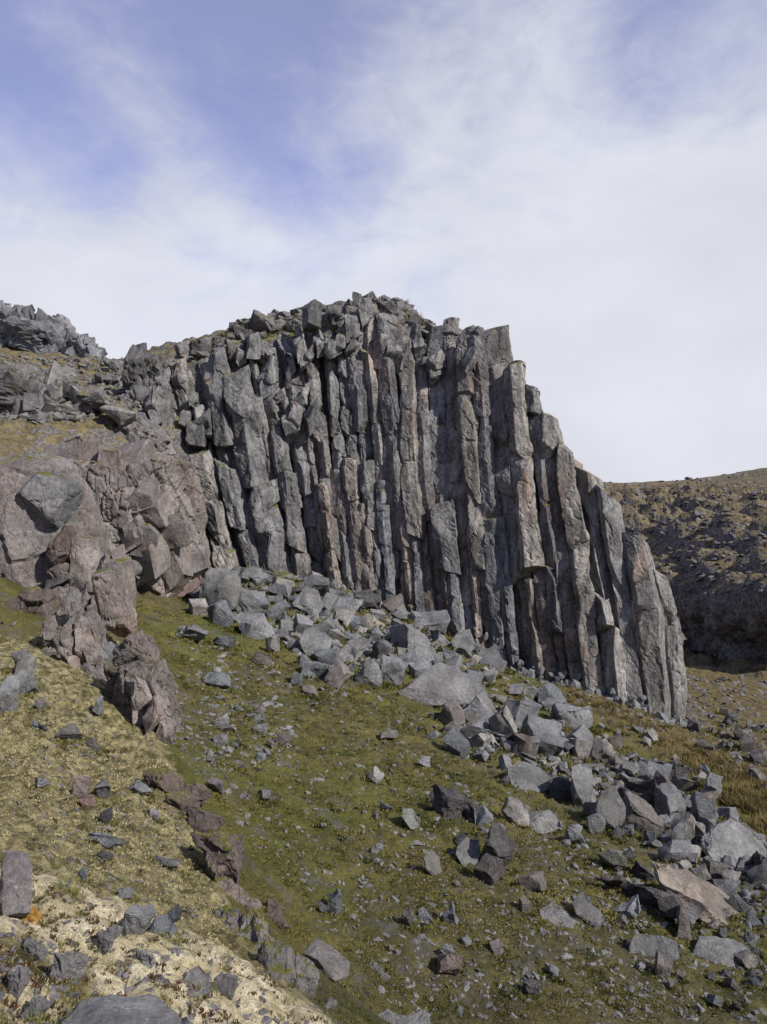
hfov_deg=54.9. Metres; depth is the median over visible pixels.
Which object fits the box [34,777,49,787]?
stone
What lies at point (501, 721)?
boulder
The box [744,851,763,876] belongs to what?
boulder
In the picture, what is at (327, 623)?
boulder
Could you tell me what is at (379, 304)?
rim block
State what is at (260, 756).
stone
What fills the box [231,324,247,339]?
rim block
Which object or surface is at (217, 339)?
rim block
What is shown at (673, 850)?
boulder
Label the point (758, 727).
stone
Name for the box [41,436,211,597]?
rock outcrop
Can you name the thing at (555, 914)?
boulder
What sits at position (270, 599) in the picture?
boulder
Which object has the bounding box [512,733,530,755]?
boulder
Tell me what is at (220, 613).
boulder
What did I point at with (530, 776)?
boulder
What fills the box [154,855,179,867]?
stone
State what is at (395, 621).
stone
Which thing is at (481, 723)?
boulder
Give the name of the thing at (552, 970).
stone
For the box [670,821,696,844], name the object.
boulder
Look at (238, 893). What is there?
scarp rock
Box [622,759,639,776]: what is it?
boulder
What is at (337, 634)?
boulder
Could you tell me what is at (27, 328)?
rock crag
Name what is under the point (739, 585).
rubble
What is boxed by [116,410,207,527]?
rock crag
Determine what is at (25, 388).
rock ledge
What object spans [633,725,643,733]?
stone
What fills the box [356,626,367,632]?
stone
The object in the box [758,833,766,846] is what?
stone
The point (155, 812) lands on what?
stone
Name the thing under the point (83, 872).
stone
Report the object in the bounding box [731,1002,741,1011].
stone
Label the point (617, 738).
stone
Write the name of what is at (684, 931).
boulder
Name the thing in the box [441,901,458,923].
stone
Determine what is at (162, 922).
stone
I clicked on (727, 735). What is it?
stone
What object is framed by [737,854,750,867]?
boulder
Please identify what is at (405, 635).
boulder
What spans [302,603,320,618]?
boulder
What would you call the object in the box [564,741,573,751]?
boulder
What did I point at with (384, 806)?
stone
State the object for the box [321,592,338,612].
boulder
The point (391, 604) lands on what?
boulder
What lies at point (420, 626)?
stone
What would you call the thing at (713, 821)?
stone
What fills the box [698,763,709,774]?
stone
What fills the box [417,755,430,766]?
stone
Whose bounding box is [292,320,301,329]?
rim block
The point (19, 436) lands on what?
hillside
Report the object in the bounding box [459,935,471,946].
stone
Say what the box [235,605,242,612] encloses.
boulder
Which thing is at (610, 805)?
boulder
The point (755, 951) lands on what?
stone
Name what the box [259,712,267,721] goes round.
stone
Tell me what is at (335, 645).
boulder
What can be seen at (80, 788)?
stone
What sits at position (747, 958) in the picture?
boulder
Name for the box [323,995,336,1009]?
stone
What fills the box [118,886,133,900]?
stone
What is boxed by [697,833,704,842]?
stone
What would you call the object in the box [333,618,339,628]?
stone
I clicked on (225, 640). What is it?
boulder
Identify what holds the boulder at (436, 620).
on the ground at (68, 686)
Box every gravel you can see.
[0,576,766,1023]
[0,855,309,1023]
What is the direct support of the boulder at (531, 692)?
on the ground at (68, 686)
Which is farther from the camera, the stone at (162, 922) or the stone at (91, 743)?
the stone at (91, 743)
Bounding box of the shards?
[473,632,703,727]
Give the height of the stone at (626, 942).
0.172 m
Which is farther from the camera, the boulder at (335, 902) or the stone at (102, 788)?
the boulder at (335, 902)
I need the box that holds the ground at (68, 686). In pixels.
[0,564,766,1023]
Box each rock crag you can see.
[0,299,107,357]
[94,343,171,424]
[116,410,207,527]
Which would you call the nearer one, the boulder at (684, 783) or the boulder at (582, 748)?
the boulder at (684, 783)
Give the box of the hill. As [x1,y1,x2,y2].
[603,468,766,678]
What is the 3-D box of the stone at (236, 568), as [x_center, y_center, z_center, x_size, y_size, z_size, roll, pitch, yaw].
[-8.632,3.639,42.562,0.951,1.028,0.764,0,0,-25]
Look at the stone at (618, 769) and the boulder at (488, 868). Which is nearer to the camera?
the boulder at (488, 868)
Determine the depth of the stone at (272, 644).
29.82 m
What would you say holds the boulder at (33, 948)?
on the ground at (68, 686)
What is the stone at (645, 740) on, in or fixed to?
on the ground at (68, 686)
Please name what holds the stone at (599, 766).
on the ground at (68, 686)
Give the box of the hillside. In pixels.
[0,330,225,456]
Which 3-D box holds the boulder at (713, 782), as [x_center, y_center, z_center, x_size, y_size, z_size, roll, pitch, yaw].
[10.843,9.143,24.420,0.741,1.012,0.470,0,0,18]
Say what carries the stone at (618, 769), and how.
on the ground at (68, 686)
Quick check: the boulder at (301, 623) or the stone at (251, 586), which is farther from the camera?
the stone at (251, 586)
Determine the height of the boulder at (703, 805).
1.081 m
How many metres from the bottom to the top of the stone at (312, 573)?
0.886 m
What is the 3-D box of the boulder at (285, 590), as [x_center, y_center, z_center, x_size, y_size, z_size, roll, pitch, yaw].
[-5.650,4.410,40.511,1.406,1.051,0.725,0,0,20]
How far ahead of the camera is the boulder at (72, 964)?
2.62 m
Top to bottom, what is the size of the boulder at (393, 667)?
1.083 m
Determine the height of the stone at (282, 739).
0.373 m
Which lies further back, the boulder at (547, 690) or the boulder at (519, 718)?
the boulder at (547, 690)
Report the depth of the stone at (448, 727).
25.17 m
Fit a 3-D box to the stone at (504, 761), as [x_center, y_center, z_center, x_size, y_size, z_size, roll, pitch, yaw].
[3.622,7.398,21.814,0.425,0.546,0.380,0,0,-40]
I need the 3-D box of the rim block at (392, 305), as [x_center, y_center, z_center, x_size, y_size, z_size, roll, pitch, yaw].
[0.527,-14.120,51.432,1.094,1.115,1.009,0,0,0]
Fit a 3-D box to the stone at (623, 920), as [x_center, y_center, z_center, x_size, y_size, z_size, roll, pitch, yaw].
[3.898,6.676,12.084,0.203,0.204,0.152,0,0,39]
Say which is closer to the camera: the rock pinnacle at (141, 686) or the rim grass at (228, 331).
the rock pinnacle at (141, 686)
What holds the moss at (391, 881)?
on the ground at (68, 686)
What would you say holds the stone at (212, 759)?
on the ground at (68, 686)
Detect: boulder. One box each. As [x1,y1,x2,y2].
[0,849,33,917]
[4,964,31,997]
[6,586,61,617]
[20,993,52,1017]
[23,938,48,962]
[49,950,88,980]
[61,989,191,1023]
[97,924,123,954]
[104,641,114,662]
[136,948,155,967]
[175,624,207,640]
[180,965,211,997]
[187,588,200,598]
[189,598,208,616]
[199,567,242,610]
[203,671,230,687]
[207,600,233,626]
[213,635,235,646]
[214,972,238,999]
[233,612,243,622]
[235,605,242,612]
[237,613,274,638]
[239,589,269,613]
[240,566,275,583]
[252,651,274,665]
[265,596,274,602]
[266,583,291,600]
[266,599,290,618]
[266,898,290,928]
[271,576,291,595]
[276,628,294,641]
[291,574,328,595]
[293,614,313,631]
[300,627,331,653]
[301,661,330,678]
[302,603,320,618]
[304,938,349,982]
[314,613,334,631]
[314,648,338,665]
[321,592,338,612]
[323,659,353,689]
[326,629,344,639]
[328,889,342,917]
[331,642,341,650]
[333,596,362,612]
[333,608,354,622]
[339,636,370,662]
[342,594,353,598]
[353,589,381,609]
[354,659,382,686]
[361,613,373,630]
[370,960,389,982]
[372,637,393,658]
[378,1007,430,1023]
[379,661,401,680]
[380,655,408,684]
[381,593,407,613]
[390,623,429,649]
[394,647,411,656]
[397,663,484,707]
[402,808,422,830]
[408,659,429,675]
[410,642,442,666]
[419,610,450,633]
[429,629,449,645]
[432,784,467,819]
[437,699,464,724]
[437,953,462,974]
[443,725,471,759]
[444,655,462,666]
[451,629,475,651]
[456,837,479,866]
[460,724,505,743]
[462,797,476,819]
[463,692,493,723]
[463,707,476,724]
[465,669,484,682]
[468,733,490,748]
[473,853,505,884]
[474,719,490,729]
[477,646,506,673]
[480,823,515,865]
[488,694,506,704]
[488,705,516,737]
[501,796,529,825]
[504,699,530,717]
[505,761,552,792]
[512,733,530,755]
[514,711,524,722]
[514,734,539,754]
[517,870,546,890]
[520,714,563,755]
[521,756,538,766]
[523,687,540,699]
[523,699,541,715]
[529,809,562,833]
[537,683,565,703]
[539,901,585,929]
[540,696,557,712]
[548,776,572,802]
[550,719,564,729]
[551,703,592,729]
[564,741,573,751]
[565,723,592,741]
[566,763,591,775]
[568,738,593,760]
[568,763,592,808]
[572,891,602,929]
[582,802,596,814]
[591,738,628,761]
[594,785,625,834]
[594,874,628,887]
[595,782,610,788]
[597,851,627,867]
[613,894,640,918]
[617,773,628,781]
[618,786,650,803]
[621,883,673,907]
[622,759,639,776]
[623,791,664,834]
[624,779,656,807]
[628,777,645,781]
[628,934,679,960]
[631,860,654,881]
[637,761,648,775]
[640,728,658,742]
[642,759,693,781]
[648,761,672,779]
[653,770,681,795]
[654,783,685,819]
[654,949,674,977]
[657,839,694,862]
[657,896,683,918]
[659,814,670,825]
[669,811,695,831]
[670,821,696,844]
[671,775,698,790]
[676,905,693,940]
[682,794,691,811]
[684,905,699,924]
[685,703,697,719]
[689,790,716,821]
[692,930,759,967]
[695,739,718,750]
[695,821,706,835]
[698,812,712,832]
[700,772,722,797]
[701,819,766,868]
[701,857,727,879]
[703,790,718,800]
[712,879,740,896]
[717,807,738,820]
[719,869,740,890]
[727,894,751,913]
[734,949,757,968]
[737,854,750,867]
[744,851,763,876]
[744,911,761,927]
[745,768,766,782]
[747,864,766,887]
[759,853,766,863]
[760,894,766,908]
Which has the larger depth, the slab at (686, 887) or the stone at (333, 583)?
the stone at (333, 583)
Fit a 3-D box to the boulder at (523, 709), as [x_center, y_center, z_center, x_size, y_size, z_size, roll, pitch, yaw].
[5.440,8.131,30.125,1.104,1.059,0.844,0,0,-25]
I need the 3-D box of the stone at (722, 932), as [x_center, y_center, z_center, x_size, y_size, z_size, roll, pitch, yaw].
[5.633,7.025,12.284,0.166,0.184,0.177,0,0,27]
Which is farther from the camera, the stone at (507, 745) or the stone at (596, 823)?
the stone at (507, 745)
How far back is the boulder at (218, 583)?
35.41 m
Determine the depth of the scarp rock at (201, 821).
9.23 m
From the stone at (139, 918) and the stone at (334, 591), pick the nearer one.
the stone at (139, 918)
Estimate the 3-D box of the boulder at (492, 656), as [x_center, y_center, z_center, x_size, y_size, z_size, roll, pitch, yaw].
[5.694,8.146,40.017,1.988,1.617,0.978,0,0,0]
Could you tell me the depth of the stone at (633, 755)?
27.52 m
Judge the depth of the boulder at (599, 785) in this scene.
22.52 m
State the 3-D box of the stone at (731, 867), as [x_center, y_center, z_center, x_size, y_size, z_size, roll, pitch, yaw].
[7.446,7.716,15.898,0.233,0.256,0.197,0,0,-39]
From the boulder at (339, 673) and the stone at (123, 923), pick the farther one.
the boulder at (339, 673)
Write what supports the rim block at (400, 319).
on the columnar cliff
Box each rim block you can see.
[164,354,175,366]
[174,339,191,357]
[190,340,203,355]
[198,337,213,352]
[214,336,223,346]
[226,332,235,343]
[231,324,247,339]
[248,309,278,332]
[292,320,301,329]
[325,300,341,313]
[342,305,356,313]
[344,299,355,306]
[372,298,383,308]
[376,296,386,310]
[383,300,398,310]
[396,316,404,323]
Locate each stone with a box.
[0,675,20,713]
[11,648,36,672]
[13,667,38,694]
[29,720,48,730]
[33,697,46,710]
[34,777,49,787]
[56,722,80,739]
[71,774,90,797]
[78,794,95,808]
[78,865,88,880]
[85,738,101,751]
[87,831,121,848]
[92,696,103,715]
[94,778,110,797]
[96,849,113,861]
[100,806,112,824]
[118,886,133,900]
[119,918,128,935]
[124,904,156,934]
[129,780,152,794]
[139,974,171,985]
[148,913,177,938]
[149,808,160,819]
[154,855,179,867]
[165,904,181,922]
[207,777,223,795]
[210,757,216,764]
[212,713,228,727]
[213,733,227,745]
[216,751,222,756]
[218,724,231,731]
[226,746,233,753]
[231,566,241,575]
[232,760,244,768]
[234,704,244,710]
[239,574,249,583]
[248,582,254,589]
[251,576,264,585]
[252,713,261,722]
[253,723,266,731]
[255,705,268,713]
[255,752,265,760]
[257,789,270,799]
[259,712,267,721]
[260,585,268,591]
[261,748,270,758]
[266,634,279,652]
[267,741,274,748]
[273,593,282,602]
[275,733,289,746]
[279,611,293,625]
[279,620,292,631]
[287,640,300,650]
[289,594,297,601]
[290,632,301,639]
[290,673,302,685]
[297,653,308,665]
[302,685,317,698]
[307,571,322,576]
[315,901,328,911]
[320,609,329,616]
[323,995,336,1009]
[326,588,339,595]
[329,578,338,588]
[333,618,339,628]
[348,633,360,639]
[348,665,355,671]
[350,615,363,628]
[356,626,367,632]
[357,606,364,612]
[363,647,369,655]
[368,633,380,641]
[368,766,384,781]
[370,609,384,620]
[370,627,383,635]
[371,843,383,853]
[373,615,384,628]
[373,813,378,819]
[379,803,393,810]
[380,606,389,612]
[380,730,397,739]
[385,630,390,640]
[388,945,393,950]
[390,618,401,625]
[391,610,406,619]
[397,652,412,667]
[402,906,413,926]
[409,611,422,622]
[412,621,424,630]
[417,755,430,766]
[417,907,432,922]
[426,712,439,720]
[426,730,440,739]
[428,789,433,802]
[431,639,442,647]
[431,658,442,664]
[440,944,455,954]
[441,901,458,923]
[442,647,449,653]
[442,721,455,732]
[443,652,450,658]
[449,651,458,657]
[455,647,471,657]
[455,833,468,845]
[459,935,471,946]
[468,654,481,666]
[473,750,488,762]
[474,747,483,752]
[474,805,492,825]
[479,826,488,834]
[483,668,497,683]
[487,745,495,754]
[489,938,503,957]
[490,734,497,744]
[498,754,511,769]
[500,775,509,786]
[501,740,513,750]
[509,683,523,695]
[515,721,521,730]
[518,896,530,911]
[520,752,536,760]
[521,978,539,995]
[538,928,545,935]
[544,964,558,977]
[547,755,555,760]
[548,713,556,719]
[549,768,556,774]
[555,765,566,774]
[556,762,567,768]
[565,826,585,843]
[586,812,605,833]
[590,790,595,801]
[593,777,601,783]
[594,763,603,770]
[599,769,609,782]
[607,734,622,748]
[607,753,621,765]
[610,825,624,840]
[612,780,623,789]
[612,866,621,872]
[614,764,624,774]
[617,914,628,926]
[622,848,634,860]
[622,938,632,946]
[623,751,637,760]
[625,824,633,835]
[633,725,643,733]
[636,961,645,970]
[637,774,648,780]
[641,736,650,747]
[643,830,656,842]
[648,838,662,847]
[659,830,671,841]
[667,978,677,988]
[668,863,678,868]
[675,968,684,981]
[678,859,691,870]
[686,719,701,732]
[687,853,698,864]
[690,863,711,880]
[692,770,706,781]
[692,845,700,858]
[693,1003,704,1012]
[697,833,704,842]
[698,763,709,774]
[705,919,720,928]
[706,994,723,1006]
[707,819,715,824]
[707,972,716,980]
[716,740,724,747]
[717,927,727,937]
[719,709,727,714]
[720,968,730,976]
[721,733,730,738]
[721,907,729,913]
[722,712,739,725]
[723,855,737,866]
[723,977,742,992]
[725,740,732,749]
[727,865,735,870]
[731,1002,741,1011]
[733,725,745,740]
[736,867,745,874]
[739,734,754,751]
[740,887,752,897]
[742,896,756,910]
[743,881,753,889]
[745,721,753,729]
[746,969,755,976]
[748,975,763,986]
[749,748,765,762]
[749,906,756,916]
[749,949,760,954]
[751,890,759,897]
[754,725,764,730]
[756,883,766,891]
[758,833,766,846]
[759,915,766,929]
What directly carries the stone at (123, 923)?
on the ground at (68, 686)
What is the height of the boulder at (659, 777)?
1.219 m
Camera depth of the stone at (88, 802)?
8.03 m
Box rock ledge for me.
[0,359,135,424]
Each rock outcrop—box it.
[0,453,136,634]
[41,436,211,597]
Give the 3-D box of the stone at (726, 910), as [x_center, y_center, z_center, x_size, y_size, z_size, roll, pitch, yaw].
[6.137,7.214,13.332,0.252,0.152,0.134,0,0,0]
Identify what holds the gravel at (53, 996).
on the ground at (68, 686)
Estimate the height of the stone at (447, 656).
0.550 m
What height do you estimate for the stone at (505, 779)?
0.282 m
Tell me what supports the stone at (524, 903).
on the ground at (68, 686)
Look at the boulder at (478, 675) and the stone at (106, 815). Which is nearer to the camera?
the stone at (106, 815)
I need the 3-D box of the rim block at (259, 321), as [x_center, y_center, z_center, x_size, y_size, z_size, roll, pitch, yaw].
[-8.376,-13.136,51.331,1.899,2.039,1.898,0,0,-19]
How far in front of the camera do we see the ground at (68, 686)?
11.77 m
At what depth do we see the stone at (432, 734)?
23.88 m
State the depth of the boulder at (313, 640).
31.21 m
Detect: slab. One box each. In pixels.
[176,575,202,596]
[292,586,323,611]
[423,851,442,874]
[650,861,740,926]
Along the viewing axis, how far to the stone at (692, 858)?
15.67 m
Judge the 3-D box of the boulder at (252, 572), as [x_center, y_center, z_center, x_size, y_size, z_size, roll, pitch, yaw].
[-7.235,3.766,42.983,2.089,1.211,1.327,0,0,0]
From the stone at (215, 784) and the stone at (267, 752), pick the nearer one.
the stone at (215, 784)
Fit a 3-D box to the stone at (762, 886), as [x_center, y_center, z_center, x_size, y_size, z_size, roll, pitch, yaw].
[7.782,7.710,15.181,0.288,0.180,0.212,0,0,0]
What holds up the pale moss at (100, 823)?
on the ground at (68, 686)
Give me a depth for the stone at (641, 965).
10.65 m
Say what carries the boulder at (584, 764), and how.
on the ground at (68, 686)
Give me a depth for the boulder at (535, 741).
24.58 m
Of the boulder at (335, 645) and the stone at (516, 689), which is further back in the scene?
the stone at (516, 689)
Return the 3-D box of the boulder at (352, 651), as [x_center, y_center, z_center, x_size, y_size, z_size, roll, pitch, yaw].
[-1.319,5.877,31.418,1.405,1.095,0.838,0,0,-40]
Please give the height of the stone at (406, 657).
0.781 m
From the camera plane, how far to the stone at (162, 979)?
2.81 m
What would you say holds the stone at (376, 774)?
on the ground at (68, 686)
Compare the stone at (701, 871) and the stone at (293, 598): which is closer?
the stone at (701, 871)
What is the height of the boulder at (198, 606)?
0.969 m
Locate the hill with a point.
(724, 632)
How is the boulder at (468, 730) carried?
on the ground at (68, 686)
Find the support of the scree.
on the ground at (68, 686)
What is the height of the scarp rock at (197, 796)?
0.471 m
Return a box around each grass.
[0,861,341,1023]
[210,297,431,352]
[550,682,766,836]
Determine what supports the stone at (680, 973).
on the ground at (68, 686)
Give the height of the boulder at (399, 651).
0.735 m
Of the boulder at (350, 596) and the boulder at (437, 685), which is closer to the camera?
the boulder at (437, 685)
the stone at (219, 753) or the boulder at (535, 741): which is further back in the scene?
the boulder at (535, 741)
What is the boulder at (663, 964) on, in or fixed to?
on the ground at (68, 686)
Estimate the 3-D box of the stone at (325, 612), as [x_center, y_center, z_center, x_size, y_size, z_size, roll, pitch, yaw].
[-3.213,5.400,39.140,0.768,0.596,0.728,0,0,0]
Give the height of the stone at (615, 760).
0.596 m
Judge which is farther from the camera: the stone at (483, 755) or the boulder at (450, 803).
the stone at (483, 755)
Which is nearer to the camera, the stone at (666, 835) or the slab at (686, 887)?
the slab at (686, 887)
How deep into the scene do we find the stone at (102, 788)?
8.42 m
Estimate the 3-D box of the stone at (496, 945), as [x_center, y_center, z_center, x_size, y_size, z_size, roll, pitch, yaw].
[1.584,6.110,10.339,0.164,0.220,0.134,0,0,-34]
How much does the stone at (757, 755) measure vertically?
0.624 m
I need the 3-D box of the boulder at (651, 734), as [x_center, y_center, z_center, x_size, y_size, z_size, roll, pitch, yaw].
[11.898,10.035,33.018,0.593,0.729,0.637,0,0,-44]
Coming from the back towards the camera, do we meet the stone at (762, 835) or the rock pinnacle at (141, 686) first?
the stone at (762, 835)
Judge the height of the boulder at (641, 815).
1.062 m
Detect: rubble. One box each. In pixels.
[0,295,462,423]
[603,470,766,804]
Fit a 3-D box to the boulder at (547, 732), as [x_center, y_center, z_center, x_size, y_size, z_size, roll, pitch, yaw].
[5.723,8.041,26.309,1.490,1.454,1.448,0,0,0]
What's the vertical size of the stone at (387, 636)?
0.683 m
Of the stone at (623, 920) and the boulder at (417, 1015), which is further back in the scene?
the stone at (623, 920)
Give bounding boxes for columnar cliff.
[125,291,686,720]
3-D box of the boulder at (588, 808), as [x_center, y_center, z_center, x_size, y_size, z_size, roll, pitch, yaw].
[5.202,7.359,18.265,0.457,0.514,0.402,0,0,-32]
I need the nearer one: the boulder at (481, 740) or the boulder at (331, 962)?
the boulder at (331, 962)
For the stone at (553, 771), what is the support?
on the ground at (68, 686)
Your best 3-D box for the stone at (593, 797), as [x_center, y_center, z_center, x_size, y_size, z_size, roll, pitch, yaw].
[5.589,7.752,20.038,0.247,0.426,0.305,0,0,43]
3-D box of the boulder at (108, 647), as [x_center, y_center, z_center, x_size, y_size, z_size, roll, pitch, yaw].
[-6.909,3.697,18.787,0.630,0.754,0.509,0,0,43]
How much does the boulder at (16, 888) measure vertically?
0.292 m
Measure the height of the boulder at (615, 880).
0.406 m
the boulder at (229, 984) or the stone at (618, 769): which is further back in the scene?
the stone at (618, 769)
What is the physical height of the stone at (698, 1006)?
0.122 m
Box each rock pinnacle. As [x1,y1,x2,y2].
[41,568,137,679]
[103,629,183,744]
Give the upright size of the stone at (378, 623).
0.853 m
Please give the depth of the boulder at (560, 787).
19.78 m
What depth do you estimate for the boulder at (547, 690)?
34.45 m
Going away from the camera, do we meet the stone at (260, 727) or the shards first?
the stone at (260, 727)
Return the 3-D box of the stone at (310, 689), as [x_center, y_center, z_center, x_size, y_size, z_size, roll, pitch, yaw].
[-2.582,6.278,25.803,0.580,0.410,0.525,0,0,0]
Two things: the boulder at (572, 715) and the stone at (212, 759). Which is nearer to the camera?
the stone at (212, 759)
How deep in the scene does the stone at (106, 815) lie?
7.87 m
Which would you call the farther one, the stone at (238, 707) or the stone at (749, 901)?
the stone at (238, 707)
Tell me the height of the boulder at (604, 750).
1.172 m
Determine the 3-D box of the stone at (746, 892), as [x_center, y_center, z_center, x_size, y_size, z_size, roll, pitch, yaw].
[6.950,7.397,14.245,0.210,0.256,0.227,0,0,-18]
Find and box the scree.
[176,573,766,1021]
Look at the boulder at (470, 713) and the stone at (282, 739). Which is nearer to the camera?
the stone at (282, 739)
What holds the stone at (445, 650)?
on the ground at (68, 686)
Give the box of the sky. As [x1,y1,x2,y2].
[0,0,766,482]
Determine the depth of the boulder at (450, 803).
15.57 m
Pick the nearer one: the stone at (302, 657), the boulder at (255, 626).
the stone at (302, 657)
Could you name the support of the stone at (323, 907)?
on the ground at (68, 686)
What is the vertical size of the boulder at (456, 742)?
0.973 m
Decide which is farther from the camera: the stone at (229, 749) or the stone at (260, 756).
the stone at (260, 756)
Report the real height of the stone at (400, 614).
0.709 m
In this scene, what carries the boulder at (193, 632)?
on the ground at (68, 686)
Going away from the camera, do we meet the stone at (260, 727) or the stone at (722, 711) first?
the stone at (260, 727)
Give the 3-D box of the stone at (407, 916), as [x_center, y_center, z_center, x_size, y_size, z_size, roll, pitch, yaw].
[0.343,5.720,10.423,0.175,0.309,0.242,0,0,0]
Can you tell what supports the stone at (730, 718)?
on the ground at (68, 686)
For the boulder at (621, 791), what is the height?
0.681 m
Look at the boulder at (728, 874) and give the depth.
14.57 m
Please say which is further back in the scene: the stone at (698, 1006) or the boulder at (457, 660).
the boulder at (457, 660)
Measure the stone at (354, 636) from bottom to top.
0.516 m
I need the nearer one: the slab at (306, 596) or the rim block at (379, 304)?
the slab at (306, 596)
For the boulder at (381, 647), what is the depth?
33.18 m
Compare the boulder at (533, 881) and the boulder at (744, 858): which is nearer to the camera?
the boulder at (533, 881)
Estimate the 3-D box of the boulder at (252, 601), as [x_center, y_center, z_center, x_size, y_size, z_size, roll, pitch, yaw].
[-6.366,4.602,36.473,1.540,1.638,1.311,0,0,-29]
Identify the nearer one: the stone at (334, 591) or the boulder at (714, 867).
the boulder at (714, 867)
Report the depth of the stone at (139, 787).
9.12 m
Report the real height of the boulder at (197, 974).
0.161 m
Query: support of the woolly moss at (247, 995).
on the ground at (68, 686)
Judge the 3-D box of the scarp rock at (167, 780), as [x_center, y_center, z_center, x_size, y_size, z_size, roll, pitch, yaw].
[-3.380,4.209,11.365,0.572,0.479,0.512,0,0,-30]
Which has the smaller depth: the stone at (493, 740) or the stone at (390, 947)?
the stone at (390, 947)
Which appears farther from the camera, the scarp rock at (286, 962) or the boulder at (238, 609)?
the boulder at (238, 609)
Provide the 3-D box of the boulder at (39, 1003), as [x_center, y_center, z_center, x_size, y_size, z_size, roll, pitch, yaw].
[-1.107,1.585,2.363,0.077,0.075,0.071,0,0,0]
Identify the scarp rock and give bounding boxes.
[143,767,183,792]
[164,783,211,811]
[186,804,224,832]
[191,829,245,884]
[214,871,261,910]
[214,905,241,930]
[236,906,274,948]
[256,939,319,997]
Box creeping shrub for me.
[0,847,327,1023]
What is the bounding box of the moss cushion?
[17,907,41,924]
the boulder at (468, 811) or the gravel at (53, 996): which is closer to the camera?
the gravel at (53, 996)
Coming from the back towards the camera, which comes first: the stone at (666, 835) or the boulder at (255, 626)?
the boulder at (255, 626)
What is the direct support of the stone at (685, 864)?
on the ground at (68, 686)
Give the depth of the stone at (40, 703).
13.26 m
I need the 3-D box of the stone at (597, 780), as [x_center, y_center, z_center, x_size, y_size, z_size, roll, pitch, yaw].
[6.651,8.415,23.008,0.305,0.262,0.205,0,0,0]
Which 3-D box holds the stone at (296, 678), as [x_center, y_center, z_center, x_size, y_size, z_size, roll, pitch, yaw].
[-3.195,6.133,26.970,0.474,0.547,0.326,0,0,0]
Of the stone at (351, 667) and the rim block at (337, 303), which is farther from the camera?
the rim block at (337, 303)
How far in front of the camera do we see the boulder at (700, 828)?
18.41 m
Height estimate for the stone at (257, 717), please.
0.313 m
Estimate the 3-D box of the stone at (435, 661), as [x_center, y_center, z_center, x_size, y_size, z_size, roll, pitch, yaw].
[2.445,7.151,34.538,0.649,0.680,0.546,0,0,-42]
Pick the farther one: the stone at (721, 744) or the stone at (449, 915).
the stone at (721, 744)
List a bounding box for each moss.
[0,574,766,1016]
[0,701,240,958]
[0,859,326,1023]
[135,599,764,1023]
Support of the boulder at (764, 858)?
on the ground at (68, 686)
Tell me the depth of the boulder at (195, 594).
37.51 m
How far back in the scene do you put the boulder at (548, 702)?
33.87 m
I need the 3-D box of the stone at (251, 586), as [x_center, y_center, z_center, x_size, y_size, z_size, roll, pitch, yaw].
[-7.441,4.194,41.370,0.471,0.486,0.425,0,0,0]
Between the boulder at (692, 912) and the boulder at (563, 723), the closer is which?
the boulder at (692, 912)
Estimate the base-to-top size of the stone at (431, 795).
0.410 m
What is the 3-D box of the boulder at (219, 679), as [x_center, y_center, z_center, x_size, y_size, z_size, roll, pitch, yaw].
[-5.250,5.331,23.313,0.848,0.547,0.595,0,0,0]
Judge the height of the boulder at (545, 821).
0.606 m
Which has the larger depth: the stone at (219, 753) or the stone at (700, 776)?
the stone at (700, 776)
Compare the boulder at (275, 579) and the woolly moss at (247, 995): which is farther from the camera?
the boulder at (275, 579)
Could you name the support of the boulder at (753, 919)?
on the ground at (68, 686)
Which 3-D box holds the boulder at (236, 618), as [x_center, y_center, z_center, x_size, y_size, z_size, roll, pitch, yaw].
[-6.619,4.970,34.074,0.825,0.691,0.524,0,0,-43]
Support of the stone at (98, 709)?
on the ground at (68, 686)
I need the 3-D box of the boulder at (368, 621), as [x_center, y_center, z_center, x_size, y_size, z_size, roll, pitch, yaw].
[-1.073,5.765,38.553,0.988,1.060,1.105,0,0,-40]
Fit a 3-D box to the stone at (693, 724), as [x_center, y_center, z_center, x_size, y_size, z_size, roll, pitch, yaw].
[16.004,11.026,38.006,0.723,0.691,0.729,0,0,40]
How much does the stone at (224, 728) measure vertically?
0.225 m
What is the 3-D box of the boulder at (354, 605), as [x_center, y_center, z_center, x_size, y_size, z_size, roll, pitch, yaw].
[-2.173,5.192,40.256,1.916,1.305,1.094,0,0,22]
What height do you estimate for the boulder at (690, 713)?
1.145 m
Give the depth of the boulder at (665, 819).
19.25 m
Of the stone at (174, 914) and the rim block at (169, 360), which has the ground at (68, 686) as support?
the stone at (174, 914)
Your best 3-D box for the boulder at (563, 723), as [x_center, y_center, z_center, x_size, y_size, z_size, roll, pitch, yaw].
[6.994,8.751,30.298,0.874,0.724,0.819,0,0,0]
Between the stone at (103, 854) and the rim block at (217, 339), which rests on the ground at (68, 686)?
the stone at (103, 854)
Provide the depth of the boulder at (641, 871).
14.25 m
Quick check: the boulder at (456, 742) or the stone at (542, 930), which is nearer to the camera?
the stone at (542, 930)
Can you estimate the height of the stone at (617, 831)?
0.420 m
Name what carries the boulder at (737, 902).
on the ground at (68, 686)
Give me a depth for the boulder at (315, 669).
28.12 m
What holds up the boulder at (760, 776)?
on the ground at (68, 686)
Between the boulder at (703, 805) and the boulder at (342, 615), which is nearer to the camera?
the boulder at (703, 805)
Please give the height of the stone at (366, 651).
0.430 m
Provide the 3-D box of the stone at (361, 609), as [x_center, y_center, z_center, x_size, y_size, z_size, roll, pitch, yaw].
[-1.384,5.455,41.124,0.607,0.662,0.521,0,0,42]
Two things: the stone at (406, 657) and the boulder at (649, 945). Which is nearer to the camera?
the boulder at (649, 945)
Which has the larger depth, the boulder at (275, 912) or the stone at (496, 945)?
the stone at (496, 945)
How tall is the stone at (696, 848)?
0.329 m
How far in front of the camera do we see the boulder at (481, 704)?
27.61 m

